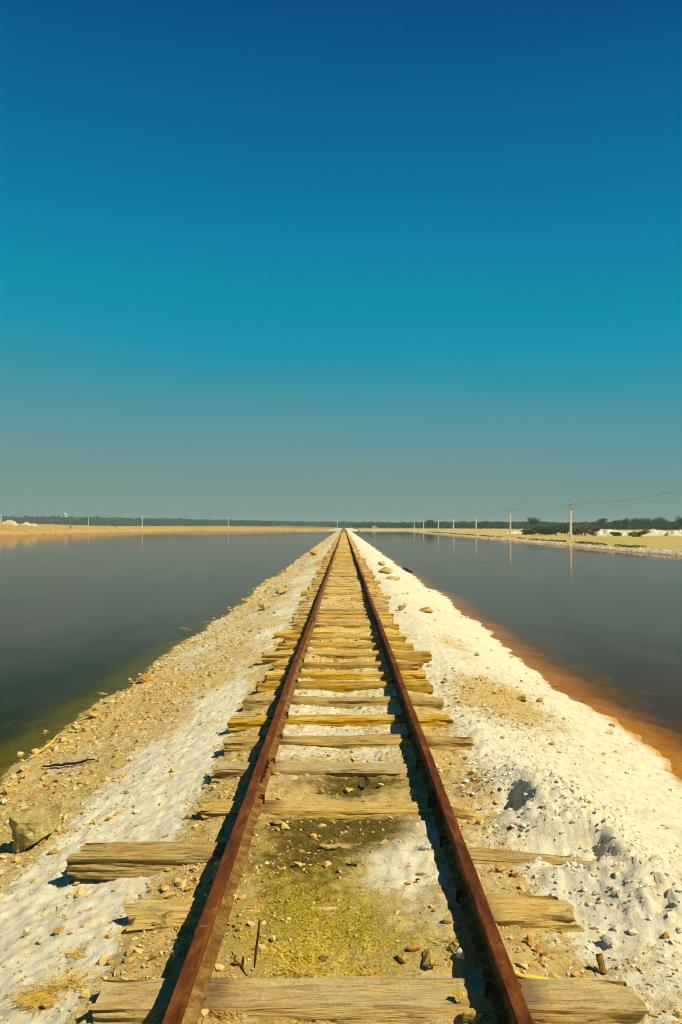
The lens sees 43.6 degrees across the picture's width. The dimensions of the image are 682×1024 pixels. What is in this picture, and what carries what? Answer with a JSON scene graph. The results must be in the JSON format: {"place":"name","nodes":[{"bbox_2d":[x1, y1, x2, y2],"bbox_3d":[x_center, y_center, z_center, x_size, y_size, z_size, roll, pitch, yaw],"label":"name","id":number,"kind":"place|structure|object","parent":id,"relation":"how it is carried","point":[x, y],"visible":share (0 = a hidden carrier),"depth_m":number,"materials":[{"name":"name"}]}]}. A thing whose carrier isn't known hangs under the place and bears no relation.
{"place":"outdoors","nodes":[
{"label":"outdoors","id":0,"kind":"place"},
{"bbox_2d":[0,528,681,1023],"bbox_3d":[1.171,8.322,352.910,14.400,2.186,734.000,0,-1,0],"label":"embankment ground","id":1,"kind":"structure","parent":0,"point":[642,714],"depth_m":5.34,"materials":[{"name":"gravel"}]},
{"bbox_2d":[1,977,67,1022],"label":"grass tuft","id":2,"kind":"object","parent":1,"relation":"on","point":[41,997],"visible":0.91,"depth_m":3.20,"materials":[{"name":"plant"}]},
{"bbox_2d":[9,804,61,853],"bbox_3d":[-1.843,1.908,5.151,0.273,0.249,0.248,0,-1,0],"label":"rock","id":3,"kind":"object","parent":1,"relation":"on","point":[29,826],"visible":1,"depth_m":5.07,"materials":[{"name":"stone"}]},
{"bbox_2d":[29,733,59,757],"bbox_3d":[-2.894,2.292,8.366,0.036,0.071,1.071,0,-1,-5],"label":"pole offcut","id":4,"kind":"object","parent":1,"relation":"on","point":[50,743],"visible":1,"depth_m":8.37,"materials":[{"name":"wood"}]},
{"bbox_2d":[53,926,64,933],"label":"rock","id":5,"kind":"object","parent":1,"relation":"on","point":[59,930],"visible":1,"depth_m":3.77,"materials":[{"name":"stone"}]},
{"bbox_2d":[26,963,107,1004],"bbox_3d":[-1.033,1.800,3.264,0.417,0.021,0.286,0,-1,0],"label":"grass tuft","id":6,"kind":"object","parent":1,"relation":"on","point":[82,984],"visible":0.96,"depth_m":3.27,"materials":[{"name":"plant"}]},
{"bbox_2d":[42,759,94,766],"bbox_3d":[-2.353,2.162,7.352,0.596,0.144,0.040,0,-1,25],"label":"stick","id":7,"kind":"object","parent":1,"relation":"on","point":[71,763],"visible":1,"depth_m":7.34,"materials":[{"name":"brown wood"}]},
{"bbox_2d":[50,943,90,962],"bbox_3d":[-1.097,1.836,3.561,0.213,0.006,0.172,0,-1,18],"label":"grass tuft","id":8,"kind":"object","parent":1,"relation":"on","point":[75,952],"visible":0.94,"depth_m":3.55,"materials":[{"name":"plant"}]},
{"bbox_2d":[82,712,103,717],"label":"rock","id":9,"kind":"object","parent":1,"relation":"on","point":[92,714],"visible":0.98,"depth_m":9.49,"materials":[{"name":"stone"}]},
{"bbox_2d":[138,673,153,681],"bbox_3d":[-2.711,2.308,11.862,0.144,0.128,0.209,0,-1,12],"label":"rock","id":10,"kind":"object","parent":1,"relation":"on","point":[144,677],"visible":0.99,"depth_m":11.82,"materials":[{"name":"stone"}]},
{"bbox_2d":[198,1009,249,1023],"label":"grass tuft","id":11,"kind":"object","parent":1,"relation":"on","point":[225,1016],"visible":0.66,"depth_m":2.93,"materials":[{"name":"plant"}]},
{"bbox_2d":[233,956,246,966],"bbox_3d":[-0.388,1.729,3.292,0.056,0.037,0.026,0,-1,11],"label":"rock","id":12,"kind":"object","parent":1,"relation":"on","point":[241,961],"visible":1,"depth_m":3.28,"materials":[{"name":"stone"}]},
{"bbox_2d":[254,919,259,967],"bbox_3d":[-0.320,1.648,3.259,0.010,0.152,0.077,0,-1,11],"label":"twig","id":13,"kind":"object","parent":1,"relation":"on","point":[257,941],"visible":1,"depth_m":3.25,"materials":[{"name":"brown wood"}]},
{"bbox_2d":[257,601,270,609],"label":"rock","id":14,"kind":"object","parent":1,"relation":"on","point":[264,605],"visible":0.91,"depth_m":19.41,"materials":[{"name":"stone"}]},
{"bbox_2d":[250,1018,330,1023],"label":"grass tuft","id":15,"kind":"object","parent":1,"relation":"on","point":[264,1019],"visible":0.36,"depth_m":2.94,"materials":[{"name":"plant"}]},
{"bbox_2d":[274,960,320,976],"bbox_3d":[-0.168,1.751,3.277,0.195,0.004,0.145,0,-1,0],"label":"grass tuft","id":16,"kind":"object","parent":1,"relation":"on","point":[302,967],"visible":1,"depth_m":3.27,"materials":[{"name":"plant"}]},
{"bbox_2d":[320,954,328,961],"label":"rock","id":17,"kind":"object","parent":1,"relation":"on","point":[323,957],"visible":1,"depth_m":3.33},
{"bbox_2d":[210,760,444,783],"bbox_3d":[0.030,1.816,5.874,1.857,0.165,0.216,0,-1,1],"label":"sleeper","id":18,"kind":"object","parent":1,"relation":"on","point":[223,770],"visible":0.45,"depth_m":5.81,"materials":[{"name":"brown wood"}]},
{"bbox_2d":[65,841,594,880],"bbox_3d":[-0.026,1.818,4.422,2.766,0.161,0.222,0,-1,1],"label":"sleeper","id":19,"kind":"object","parent":1,"relation":"on","point":[113,861],"visible":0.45,"depth_m":4.36,"materials":[{"name":"brown wood"}]},
{"bbox_2d":[161,529,342,1023],"bbox_3d":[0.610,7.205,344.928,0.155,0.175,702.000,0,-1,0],"label":"rail","id":20,"kind":"object","parent":19,"relation":"on","point":[186,1002],"visible":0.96,"depth_m":3.85,"materials":[{"name":"metal"}]},
{"bbox_2d":[345,530,533,1023],"bbox_3d":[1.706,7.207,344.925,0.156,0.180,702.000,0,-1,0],"label":"rail","id":21,"kind":"object","parent":19,"relation":"on","point":[504,993],"visible":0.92,"depth_m":3.84,"materials":[{"name":"metal"}]},
{"bbox_2d":[318,843,349,850],"bbox_3d":[-0.032,1.728,4.406,0.178,0.052,0.044,0,-1,-25],"label":"wood chip","id":22,"kind":"object","parent":1,"relation":"on","point":[327,847],"visible":0.97,"depth_m":4.39,"materials":[{"name":"wood"}]},
{"bbox_2d":[274,629,399,638],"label":"sleeper","id":23,"kind":"object","parent":1,"relation":"on","point":[279,634],"visible":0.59,"depth_m":13.44,"materials":[{"name":"brown wood"}]},
{"bbox_2d":[301,590,377,595],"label":"sleeper","id":24,"kind":"object","parent":1,"relation":"on","point":[303,593],"visible":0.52,"depth_m":21.69,"materials":[{"name":"brown wood"}]},
{"bbox_2d":[227,714,453,732],"bbox_3d":[-0.003,1.840,7.367,1.936,0.164,0.213,0,-1,0],"label":"sleeper","id":25,"kind":"object","parent":1,"relation":"on","point":[235,724],"visible":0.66,"depth_m":7.29,"materials":[{"name":"brown wood"}]},
{"bbox_2d":[312,577,370,580],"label":"sleeper","id":26,"kind":"object","parent":1,"relation":"on","point":[339,577],"visible":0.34,"depth_m":27.30,"materials":[{"name":"brown wood"}]},
{"bbox_2d":[296,607,387,613],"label":"sleeper","id":27,"kind":"object","parent":1,"relation":"on","point":[303,609],"visible":0.59,"depth_m":16.95,"materials":[{"name":"brown wood"}]},
{"bbox_2d":[292,615,392,622],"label":"sleeper","id":28,"kind":"object","parent":1,"relation":"on","point":[327,617],"visible":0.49,"depth_m":15.57,"materials":[{"name":"brown wood"}]},
{"bbox_2d":[316,570,368,573],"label":"sleeper","id":29,"kind":"object","parent":1,"relation":"on","point":[317,571],"visible":0.4,"depth_m":31.46,"materials":[{"name":"brown wood"}]},
{"bbox_2d":[314,578,371,580],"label":"sleeper","id":30,"kind":"object","parent":1,"relation":"on","point":[338,579],"visible":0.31,"depth_m":26.62,"materials":[{"name":"brown wood"}]},
{"bbox_2d":[196,800,490,820],"bbox_3d":[0.104,1.816,5.072,1.945,0.153,0.197,0,-1,2],"label":"sleeper","id":31,"kind":"object","parent":1,"relation":"on","point":[340,811],"visible":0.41,"depth_m":5.03,"materials":[{"name":"brown wood"}]},
{"bbox_2d":[241,695,445,711],"bbox_3d":[0.033,1.846,8.170,1.960,0.173,0.212,0,-1,1],"label":"sleeper","id":32,"kind":"object","parent":1,"relation":"on","point":[254,703],"visible":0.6,"depth_m":8.09,"materials":[{"name":"brown wood"}]},
{"bbox_2d":[255,680,432,693],"bbox_3d":[0.031,1.859,8.950,1.873,0.174,0.237,0,-1,0],"label":"sleeper","id":33,"kind":"object","parent":1,"relation":"on","point":[424,686],"visible":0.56,"depth_m":8.86,"materials":[{"name":"brown wood"}]},
{"bbox_2d":[294,619,393,624],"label":"sleeper","id":34,"kind":"object","parent":1,"relation":"on","point":[304,621],"visible":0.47,"depth_m":14.92,"materials":[{"name":"brown wood"}]},
{"bbox_2d":[299,600,388,604],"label":"sleeper","id":35,"kind":"object","parent":1,"relation":"on","point":[302,601],"visible":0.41,"depth_m":19.01,"materials":[{"name":"brown wood"}]},
{"bbox_2d":[307,586,380,590],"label":"sleeper","id":36,"kind":"object","parent":1,"relation":"on","point":[379,588],"visible":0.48,"depth_m":23.00,"materials":[{"name":"brown wood"}]},
{"bbox_2d":[282,634,406,642],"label":"sleeper","id":37,"kind":"object","parent":1,"relation":"on","point":[298,637],"visible":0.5,"depth_m":12.70,"materials":[{"name":"brown wood"}]},
{"bbox_2d":[299,605,389,611],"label":"sleeper","id":38,"kind":"object","parent":1,"relation":"on","point":[338,606],"visible":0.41,"depth_m":17.65,"materials":[{"name":"brown wood"}]},
{"bbox_2d":[313,584,375,586],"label":"sleeper","id":39,"kind":"object","parent":1,"relation":"on","point":[332,585],"visible":0.35,"depth_m":23.68,"materials":[{"name":"brown wood"}]},
{"bbox_2d":[311,581,377,584],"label":"sleeper","id":40,"kind":"object","parent":1,"relation":"on","point":[312,582],"visible":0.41,"depth_m":25.18,"materials":[{"name":"brown wood"}]},
{"bbox_2d":[323,563,365,564],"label":"sleeper","id":41,"kind":"object","parent":1,"relation":"on","point":[348,563],"visible":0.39,"depth_m":37.38,"materials":[{"name":"brown wood"}]},
{"bbox_2d":[276,642,413,650],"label":"sleeper","id":42,"kind":"object","parent":1,"relation":"on","point":[360,645],"visible":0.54,"depth_m":11.89,"materials":[{"name":"brown wood"}]},
{"bbox_2d":[307,591,382,596],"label":"sleeper","id":43,"kind":"object","parent":1,"relation":"on","point":[338,593],"visible":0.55,"depth_m":20.99,"materials":[{"name":"brown wood"}]},
{"bbox_2d":[309,588,380,591],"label":"sleeper","id":44,"kind":"object","parent":1,"relation":"on","point":[314,589],"visible":0.48,"depth_m":22.39,"materials":[{"name":"brown wood"}]},
{"bbox_2d":[264,670,426,682],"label":"sleeper","id":45,"kind":"object","parent":1,"relation":"on","point":[269,676],"visible":0.57,"depth_m":9.48,"materials":[{"name":"brown wood"}]},
{"bbox_2d":[313,582,377,586],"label":"sleeper","id":46,"kind":"object","parent":1,"relation":"on","point":[338,583],"visible":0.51,"depth_m":24.43,"materials":[{"name":"brown wood"}]},
{"bbox_2d":[293,623,398,629],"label":"sleeper","id":47,"kind":"object","parent":1,"relation":"on","point":[357,625],"visible":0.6,"depth_m":14.22,"materials":[{"name":"brown wood"}]},
{"bbox_2d":[317,575,374,578],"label":"sleeper","id":48,"kind":"object","parent":1,"relation":"on","point":[370,576],"visible":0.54,"depth_m":27.97,"materials":[{"name":"brown wood"}]},
{"bbox_2d":[319,571,372,574],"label":"sleeper","id":49,"kind":"object","parent":1,"relation":"on","point":[337,572],"visible":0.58,"depth_m":30.13,"materials":[{"name":"brown wood"}]},
{"bbox_2d":[261,650,431,663],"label":"sleeper","id":50,"kind":"object","parent":1,"relation":"on","point":[408,656],"visible":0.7,"depth_m":10.98,"materials":[{"name":"brown wood"}]},
{"bbox_2d":[299,611,393,616],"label":"sleeper","id":51,"kind":"object","parent":1,"relation":"on","point":[302,614],"visible":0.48,"depth_m":16.25,"materials":[{"name":"brown wood"}]},
{"bbox_2d":[308,596,384,600],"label":"sleeper","id":52,"kind":"object","parent":1,"relation":"on","point":[372,598],"visible":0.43,"depth_m":19.62,"materials":[{"name":"brown wood"}]},
{"bbox_2d":[305,602,387,605],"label":"sleeper","id":53,"kind":"object","parent":1,"relation":"on","point":[376,603],"visible":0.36,"depth_m":18.30,"materials":[{"name":"brown wood"}]},
{"bbox_2d":[320,569,372,571],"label":"sleeper","id":54,"kind":"object","parent":1,"relation":"on","point":[348,569],"visible":0.4,"depth_m":32.17,"materials":[{"name":"brown wood"}]},
{"bbox_2d":[271,661,423,670],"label":"sleeper","id":55,"kind":"object","parent":1,"relation":"on","point":[409,666],"visible":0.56,"depth_m":10.18,"materials":[{"name":"brown wood"}]},
{"bbox_2d":[223,734,472,755],"bbox_3d":[0.058,1.825,6.631,1.939,0.167,0.215,0,-1,1],"label":"sleeper","id":56,"kind":"object","parent":1,"relation":"on","point":[250,743],"visible":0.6,"depth_m":6.55,"materials":[{"name":"brown wood"}]},
{"bbox_2d":[320,574,375,577],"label":"sleeper","id":57,"kind":"object","parent":1,"relation":"on","point":[348,575],"visible":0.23,"depth_m":28.72,"materials":[{"name":"brown wood"}]},
{"bbox_2d":[308,594,390,599],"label":"sleeper","id":58,"kind":"object","parent":1,"relation":"on","point":[357,595],"visible":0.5,"depth_m":20.34,"materials":[{"name":"brown wood"}]},
{"bbox_2d":[116,894,584,934],"bbox_3d":[0.036,1.807,3.769,2.046,0.159,0.242,0,-1,-1],"label":"sleeper","id":59,"kind":"object","parent":1,"relation":"on","point":[545,913],"visible":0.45,"depth_m":3.73,"materials":[{"name":"brown wood"}]},
{"bbox_2d":[322,580,380,583],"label":"sleeper","id":60,"kind":"object","parent":1,"relation":"on","point":[379,582],"visible":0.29,"depth_m":25.93,"materials":[{"name":"brown wood"}]},
{"bbox_2d":[350,857,360,863],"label":"rock","id":61,"kind":"object","parent":1,"relation":"on","point":[354,860],"visible":1,"depth_m":4.15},
{"bbox_2d":[89,976,649,1023],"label":"sleeper","id":62,"kind":"object","parent":1,"relation":"on","point":[400,1000],"visible":0.91,"depth_m":3.00,"materials":[{"name":"brown wood"}]},
{"bbox_2d":[452,987,465,1001],"bbox_3d":[0.416,1.695,2.993,0.038,0.042,0.049,-1,-1,43],"label":"rock","id":63,"kind":"object","parent":62,"relation":"on","point":[459,994],"visible":1,"depth_m":2.98,"materials":[{"name":"stone"}]},
{"bbox_2d":[350,966,392,976],"bbox_3d":[0.159,1.762,3.272,0.275,0.006,0.212,0,-1,0],"label":"grass tuft","id":64,"kind":"object","parent":1,"relation":"on","point":[369,973],"visible":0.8,"depth_m":3.26,"materials":[{"name":"plant"}]},
{"bbox_2d":[378,567,392,572],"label":"rock","id":65,"kind":"object","parent":1,"relation":"on","point":[386,570],"visible":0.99,"depth_m":32.42,"materials":[{"name":"stone"}]},
{"bbox_2d":[385,576,399,580],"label":"rock","id":66,"kind":"object","parent":1,"relation":"on","point":[393,578],"visible":0.72,"depth_m":28.29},
{"bbox_2d":[395,950,407,962],"bbox_3d":[0.235,1.726,3.312,0.035,0.035,0.057,0,-1,-22],"label":"rock","id":67,"kind":"object","parent":1,"relation":"on","point":[401,955],"visible":1,"depth_m":3.30,"materials":[{"name":"stone"}]},
{"bbox_2d":[405,942,420,951],"bbox_3d":[0.285,1.720,3.371,0.068,0.034,0.042,0,-1,-21],"label":"rock","id":68,"kind":"object","parent":1,"relation":"on","point":[414,946],"visible":1,"depth_m":3.36,"materials":[{"name":"stone"}]},
{"bbox_2d":[419,844,430,850],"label":"rock","id":69,"kind":"object","parent":1,"relation":"on","point":[423,847],"visible":1,"depth_m":4.31,"materials":[{"name":"stone"}]},
{"bbox_2d":[419,607,433,612],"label":"rock","id":70,"kind":"object","parent":1,"relation":"on","point":[427,609],"visible":0.98,"depth_m":17.89,"materials":[{"name":"stone"}]},
{"bbox_2d":[423,947,436,967],"bbox_3d":[0.342,1.723,3.298,0.057,0.048,0.125,0,-1,2],"label":"rock","id":71,"kind":"object","parent":1,"relation":"on","point":[429,960],"visible":1,"depth_m":3.27,"materials":[{"name":"stone"}]},
{"bbox_2d":[421,927,471,947],"bbox_3d":[0.441,1.706,3.431,0.244,0.011,0.222,1,-1,-32],"label":"grass tuft","id":72,"kind":"object","parent":1,"relation":"on","point":[463,939],"visible":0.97,"depth_m":3.41,"materials":[{"name":"plant"}]},
{"bbox_2d":[449,941,459,951],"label":"rock","id":73,"kind":"object","parent":1,"relation":"on","point":[455,945],"visible":0.94,"depth_m":3.35,"materials":[{"name":"stone"}]},
{"bbox_2d":[456,947,464,958],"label":"rock","id":74,"kind":"object","parent":1,"relation":"on","point":[459,952],"visible":1,"depth_m":3.29,"materials":[{"name":"stone"}]},
{"bbox_2d":[462,1008,482,1023],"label":"rock","id":75,"kind":"object","parent":1,"relation":"on","point":[473,1015],"visible":1,"depth_m":2.90,"materials":[{"name":"stone"}]},
{"bbox_2d":[494,864,506,871],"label":"rock","id":76,"kind":"object","parent":1,"relation":"on","point":[499,867],"visible":1,"depth_m":4.21,"materials":[{"name":"stone"}]},
{"bbox_2d":[517,695,526,701],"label":"rock","id":77,"kind":"object","parent":1,"relation":"on","point":[522,698],"visible":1,"depth_m":8.94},
{"bbox_2d":[526,935,533,946],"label":"rock","id":78,"kind":"object","parent":1,"relation":"on","point":[529,940],"visible":1,"depth_m":3.48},
{"bbox_2d":[514,970,548,978],"bbox_3d":[0.708,1.758,3.228,0.185,0.045,0.033,0,-1,0],"label":"wood chip","id":79,"kind":"object","parent":1,"relation":"on","point":[525,976],"visible":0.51,"depth_m":3.22,"materials":[{"name":"wood"}]},
{"bbox_2d":[435,713,681,1000],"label":"salt crumbs","id":80,"kind":"object","parent":1,"relation":"on","point":[632,931],"visible":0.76,"depth_m":4.56,"materials":[{"name":"white"}]},
{"bbox_2d":[596,953,606,974],"bbox_3d":[1.027,1.782,3.362,0.030,0.075,0.009,0,-28,-17],"label":"dead leaf","id":81,"kind":"object","parent":1,"relation":"on","point":[601,963],"visible":1,"depth_m":3.36,"materials":[{"name":"plant"}]},
{"bbox_2d":[600,935,614,946],"bbox_3d":[1.116,1.793,3.569,0.040,0.011,0.060,0,10,-17],"label":"rock","id":82,"kind":"object","parent":1,"relation":"on","point":[606,940],"visible":1,"depth_m":3.57,"materials":[{"name":"stone"}]},
{"bbox_2d":[0,523,681,699],"bbox_3d":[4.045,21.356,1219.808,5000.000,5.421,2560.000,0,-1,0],"label":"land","id":83,"kind":"structure","parent":0,"point":[26,659],"depth_m":28.78,"materials":[{"name":"sand"}]},
{"bbox_2d":[1,520,17,524],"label":"salt heap","id":84,"kind":"object","parent":83,"relation":"on","point":[9,522],"visible":0.91,"depth_m":254.18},
{"bbox_2d":[0,528,181,534],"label":"bank rubble","id":85,"kind":"object","parent":83,"relation":"on","point":[102,531],"visible":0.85,"depth_m":267.61,"materials":[{"name":"stone"}]},
{"bbox_2d":[0,515,390,527],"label":"woods","id":86,"kind":"object","parent":83,"relation":"on","point":[96,521],"visible":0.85,"depth_m":912.14,"materials":[{"name":"plant"}]},
{"bbox_2d":[351,520,680,529],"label":"woods","id":87,"kind":"object","parent":83,"relation":"on","point":[671,525],"visible":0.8,"depth_m":418.95,"materials":[{"name":"plant"}]},
{"bbox_2d":[521,529,535,534],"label":"bush","id":88,"kind":"object","parent":83,"relation":"on","point":[528,532],"visible":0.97,"depth_m":176.86,"materials":[{"name":"green plant"}]},
{"bbox_2d":[527,517,540,525],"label":"tree","id":89,"kind":"object","parent":83,"relation":"on","point":[534,521],"visible":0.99,"depth_m":289.44,"materials":[{"name":"green plant"}]},
{"bbox_2d":[427,531,645,547],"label":"shore scrub","id":90,"kind":"object","parent":83,"relation":"on","point":[597,543],"visible":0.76,"depth_m":94.02,"materials":[{"name":"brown plant"}]},
{"bbox_2d":[405,530,681,554],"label":"shore stones","id":91,"kind":"object","parent":83,"relation":"on","point":[549,542],"visible":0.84,"depth_m":102.07,"materials":[{"name":"stone"}]},
{"bbox_2d":[536,524,569,534],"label":"bush","id":92,"kind":"object","parent":83,"relation":"on","point":[550,530],"visible":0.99,"depth_m":166.85,"materials":[{"name":"green plant"}]},
{"bbox_2d":[569,503,572,538],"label":"utility pole","id":93,"kind":"object","parent":83,"relation":"on","point":[570,532],"visible":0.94,"depth_m":124.68,"materials":[{"name":"concrete"}]},
{"bbox_2d":[572,525,597,535],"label":"bush","id":94,"kind":"object","parent":83,"relation":"on","point":[579,529],"visible":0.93,"depth_m":160.40,"materials":[{"name":"green plant"}]},
{"bbox_2d":[595,518,607,526],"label":"tree","id":95,"kind":"object","parent":83,"relation":"on","point":[601,521],"visible":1,"depth_m":329.23,"materials":[{"name":"green plant"}]},
{"bbox_2d":[592,529,623,535],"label":"salt heap","id":96,"kind":"object","parent":83,"relation":"on","point":[602,532],"visible":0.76,"depth_m":150.74,"materials":[{"name":"white"}]},
{"bbox_2d":[612,520,622,528],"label":"tree","id":97,"kind":"object","parent":83,"relation":"on","point":[618,522],"visible":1,"depth_m":329.40,"materials":[{"name":"green plant"}]},
{"bbox_2d":[620,518,628,529],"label":"tree","id":98,"kind":"object","parent":83,"relation":"on","point":[625,521],"visible":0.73,"depth_m":339.29,"materials":[{"name":"green plant"}]},
{"bbox_2d":[618,530,632,535],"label":"salt heap","id":99,"kind":"object","parent":83,"relation":"on","point":[624,532],"visible":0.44,"depth_m":152.69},
{"bbox_2d":[630,518,642,525],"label":"tree","id":100,"kind":"object","parent":83,"relation":"on","point":[638,521],"visible":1,"depth_m":328.73,"materials":[{"name":"green plant"}]},
{"bbox_2d":[627,530,650,536],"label":"bush","id":101,"kind":"object","parent":83,"relation":"on","point":[637,534],"visible":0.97,"depth_m":139.52,"materials":[{"name":"green plant"}]},
{"bbox_2d":[640,517,652,529],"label":"tree","id":102,"kind":"object","parent":83,"relation":"on","point":[645,522],"visible":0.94,"depth_m":333.60,"materials":[{"name":"green plant"}]},
{"bbox_2d":[641,529,666,535],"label":"salt heap","id":103,"kind":"object","parent":83,"relation":"on","point":[654,532],"visible":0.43,"depth_m":148.50,"materials":[{"name":"white"}]},
{"bbox_2d":[652,516,667,526],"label":"tree","id":104,"kind":"object","parent":83,"relation":"on","point":[660,520],"visible":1,"depth_m":319.73,"materials":[{"name":"green plant"}]},
{"bbox_2d":[664,530,681,535],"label":"salt heap","id":105,"kind":"object","parent":83,"relation":"on","point":[675,533],"visible":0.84,"depth_m":146.81,"materials":[{"name":"white"}]},
{"bbox_2d":[675,516,681,529],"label":"tree","id":106,"kind":"object","parent":83,"relation":"on","point":[679,519],"visible":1,"depth_m":299.37,"materials":[{"name":"green plant"}]},
{"bbox_2d":[0,0,681,525],"label":"sky","id":107,"kind":"structure","parent":0,"point":[392,261],"materials":[{"name":"blue"}]},
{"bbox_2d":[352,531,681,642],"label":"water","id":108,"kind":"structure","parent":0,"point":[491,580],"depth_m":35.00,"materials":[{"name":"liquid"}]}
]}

